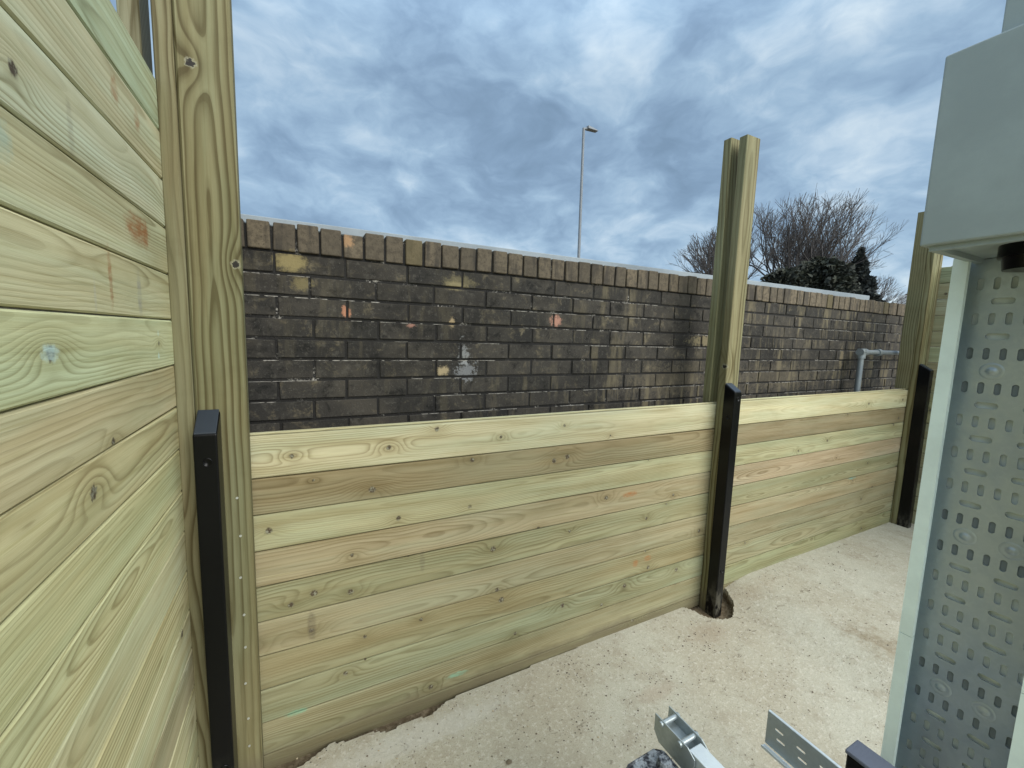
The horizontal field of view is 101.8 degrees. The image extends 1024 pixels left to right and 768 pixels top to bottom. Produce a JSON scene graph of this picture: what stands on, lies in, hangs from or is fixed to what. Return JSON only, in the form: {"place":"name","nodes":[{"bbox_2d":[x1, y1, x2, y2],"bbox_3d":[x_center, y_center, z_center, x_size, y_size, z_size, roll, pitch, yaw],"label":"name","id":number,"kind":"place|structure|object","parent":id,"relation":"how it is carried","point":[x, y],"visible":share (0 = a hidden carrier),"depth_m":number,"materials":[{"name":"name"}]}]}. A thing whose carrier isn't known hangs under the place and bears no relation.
{"place":"outdoors","nodes":[
{"label":"outdoors","id":0,"kind":"place"},
{"bbox_2d":[110,0,1005,302],"label":"sky","id":1,"kind":"structure","parent":0,"point":[463,121],"materials":[{"name":"blue"}]},
{"bbox_2d":[274,522,914,767],"bbox_3d":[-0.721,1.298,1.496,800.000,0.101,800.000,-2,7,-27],"label":"ground","id":2,"kind":"structure","parent":0,"point":[721,708],"depth_m":1.81,"materials":[{"name":"beige sand"}]},
{"bbox_2d":[0,0,198,767],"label":"timber fence","id":3,"kind":"object","parent":2,"relation":"on","point":[96,663],"visible":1,"depth_m":0.68,"materials":[{"name":"brown wood"}]},
{"bbox_2d":[116,0,168,320],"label":"fence post","id":4,"kind":"object","parent":2,"relation":"on","point":[133,15],"depth_m":1.09,"materials":[{"name":"brown wood"}]},
{"bbox_2d":[150,0,263,767],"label":"fence post","id":5,"kind":"object","parent":2,"relation":"on","point":[193,50],"visible":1,"depth_m":1.17,"materials":[{"name":"brown wood"}]},
{"bbox_2d":[192,409,237,767],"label":"steel spur","id":6,"kind":"structure","parent":2,"relation":"on","point":[209,480],"depth_m":1.20,"materials":[{"name":"black paint"}]},
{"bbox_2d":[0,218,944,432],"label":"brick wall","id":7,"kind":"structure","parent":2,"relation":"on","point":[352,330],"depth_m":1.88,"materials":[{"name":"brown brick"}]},
{"bbox_2d":[250,402,716,767],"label":"timber fence","id":8,"kind":"object","parent":2,"relation":"on","point":[404,569],"visible":0.86,"depth_m":1.67,"materials":[{"name":"brown wood"}]},
{"bbox_2d":[241,214,869,299],"bbox_3d":[-1.512,0.318,1.553,10.690,2.012,0.050,-2,7,-27],"label":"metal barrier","id":9,"kind":"object","parent":2,"relation":"on","point":[347,231],"visible":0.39,"depth_m":2.21,"materials":[{"name":"grey metal"}]},
{"bbox_2d":[577,125,597,257],"bbox_3d":[3.390,-6.210,19.567,0.808,11.059,0.273,-2,7,-27],"label":"street lamp","id":10,"kind":"object","parent":2,"relation":"on","point":[589,129],"visible":0.63,"depth_m":19.05,"materials":[{"name":"grey metal"}]},
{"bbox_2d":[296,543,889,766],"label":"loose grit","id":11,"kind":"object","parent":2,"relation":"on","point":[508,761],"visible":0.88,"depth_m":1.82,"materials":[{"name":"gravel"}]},
{"bbox_2d":[626,749,678,767],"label":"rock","id":12,"kind":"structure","parent":2,"relation":"on","point":[655,758],"depth_m":1.03,"materials":[{"name":"grey stone"}]},
{"bbox_2d":[654,706,723,767],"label":"strut bracket","id":13,"kind":"object","parent":2,"relation":"on","point":[680,741],"visible":1,"depth_m":1.06,"materials":[{"name":"metal"}]},
{"bbox_2d":[705,383,741,617],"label":"steel spur","id":14,"kind":"structure","parent":2,"relation":"on","point":[725,478],"depth_m":2.26,"materials":[{"name":"black paint"}]},
{"bbox_2d":[671,227,782,279],"bbox_3d":[15.448,-6.907,31.775,7.316,10.776,8.589,3,7,14],"label":"bare tree","id":15,"kind":"object","parent":2,"relation":"on","point":[702,265],"visible":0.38,"depth_m":30.64,"materials":[{"name":"brown plant"}]},
{"bbox_2d":[699,134,759,610],"bbox_3d":[1.158,0.029,2.312,0.110,2.632,0.133,-2,7,-27],"label":"fence post","id":16,"kind":"object","parent":2,"relation":"on","point":[734,224],"visible":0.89,"depth_m":2.22,"materials":[{"name":"brown wood"}]},
{"bbox_2d":[760,266,810,287],"bbox_3d":[18.849,-4.623,29.035,5.163,7.067,5.024,-2,7,-27],"label":"evergreen tree","id":17,"kind":"object","parent":2,"relation":"on","point":[786,276],"visible":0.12,"depth_m":28.07,"materials":[{"name":"green plant"}]},
{"bbox_2d":[761,710,841,767],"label":"slotted channel","id":18,"kind":"object","parent":2,"relation":"on","point":[791,739],"visible":1,"depth_m":1.09,"materials":[{"name":"metal"}]},
{"bbox_2d":[707,186,907,274],"bbox_3d":[24.293,-9.115,35.911,13.663,14.745,12.469,3,7,11],"label":"bare tree","id":19,"kind":"object","parent":2,"relation":"on","point":[796,251],"visible":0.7,"depth_m":34.02,"materials":[{"name":"brown plant"}]},
{"bbox_2d":[763,232,855,266],"bbox_3d":[29.197,-8.609,41.312,8.612,12.800,8.464,3,7,13],"label":"bare tree","id":20,"kind":"object","parent":2,"relation":"on","point":[816,250],"visible":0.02,"depth_m":39.51,"materials":[{"name":"brown plant"}]},
{"bbox_2d":[723,389,907,592],"bbox_3d":[2.199,0.659,2.924,2.230,1.200,0.039,-2,7,-27],"label":"timber fence","id":21,"kind":"object","parent":2,"relation":"on","point":[813,471],"visible":0.82,"depth_m":2.79,"materials":[{"name":"brown wood"}]},
{"bbox_2d":[794,255,864,294],"bbox_3d":[22.508,-5.274,30.797,6.948,8.177,7.300,-2,7,-27],"label":"evergreen tree","id":22,"kind":"object","parent":2,"relation":"on","point":[833,273],"visible":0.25,"depth_m":28.96,"materials":[{"name":"green plant"}]},
{"bbox_2d":[850,244,885,301],"bbox_3d":[27.882,-6.214,33.606,8.334,9.722,8.194,-2,7,-27],"label":"evergreen tree","id":23,"kind":"object","parent":2,"relation":"on","point":[868,284],"visible":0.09,"depth_m":32.44,"materials":[{"name":"green plant"}]},
{"bbox_2d":[845,740,895,767],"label":"black post","id":24,"kind":"object","parent":2,"relation":"on","point":[859,754],"visible":1,"depth_m":1.02,"materials":[{"name":"metal"}]},
{"bbox_2d":[854,348,898,391],"bbox_3d":[3.253,0.447,3.565,1.400,1.480,0.054,-2,7,-27],"label":"tube rail","id":25,"kind":"object","parent":2,"relation":"on","point":[861,354],"visible":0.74,"depth_m":3.19,"materials":[{"name":"grey metal"}]},
{"bbox_2d":[875,276,906,303],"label":"bare tree","id":26,"kind":"object","parent":2,"relation":"on","point":[883,293],"visible":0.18,"depth_m":42.03,"materials":[{"name":"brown plant"}]},
{"bbox_2d":[897,364,933,527],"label":"steel spur","id":27,"kind":"structure","parent":2,"relation":"on","point":[916,439],"depth_m":3.28,"materials":[{"name":"black paint"}]},
{"bbox_2d":[890,211,942,523],"bbox_3d":[3.208,-0.052,3.346,0.148,2.560,0.134,-2,7,-27],"label":"fence post","id":28,"kind":"object","parent":2,"relation":"on","point":[921,300],"visible":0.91,"depth_m":3.26,"materials":[{"name":"brown wood"}]},
{"bbox_2d":[898,266,951,303],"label":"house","id":29,"kind":"structure","parent":2,"relation":"on","point":[903,300],"depth_m":43.41,"materials":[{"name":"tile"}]},
{"bbox_2d":[912,267,951,523],"bbox_3d":[3.889,0.305,2.232,0.039,2.143,2.570,-2,7,-27],"label":"timber fence","id":30,"kind":"object","parent":2,"relation":"on","point":[940,310],"visible":0.02,"depth_m":3.26,"materials":[{"name":"brown wood"}]},
{"bbox_2d":[881,258,1023,767],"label":"cable tray","id":31,"kind":"object","parent":2,"relation":"on","point":[956,697],"visible":1,"depth_m":0.96,"materials":[{"name":"metal"}]},
{"bbox_2d":[920,0,1023,271],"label":"electrical cabinet","id":32,"kind":"object","parent":31,"relation":"on","point":[974,210],"visible":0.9,"depth_m":0.77,"materials":[{"name":"grey metal"}]}
]}

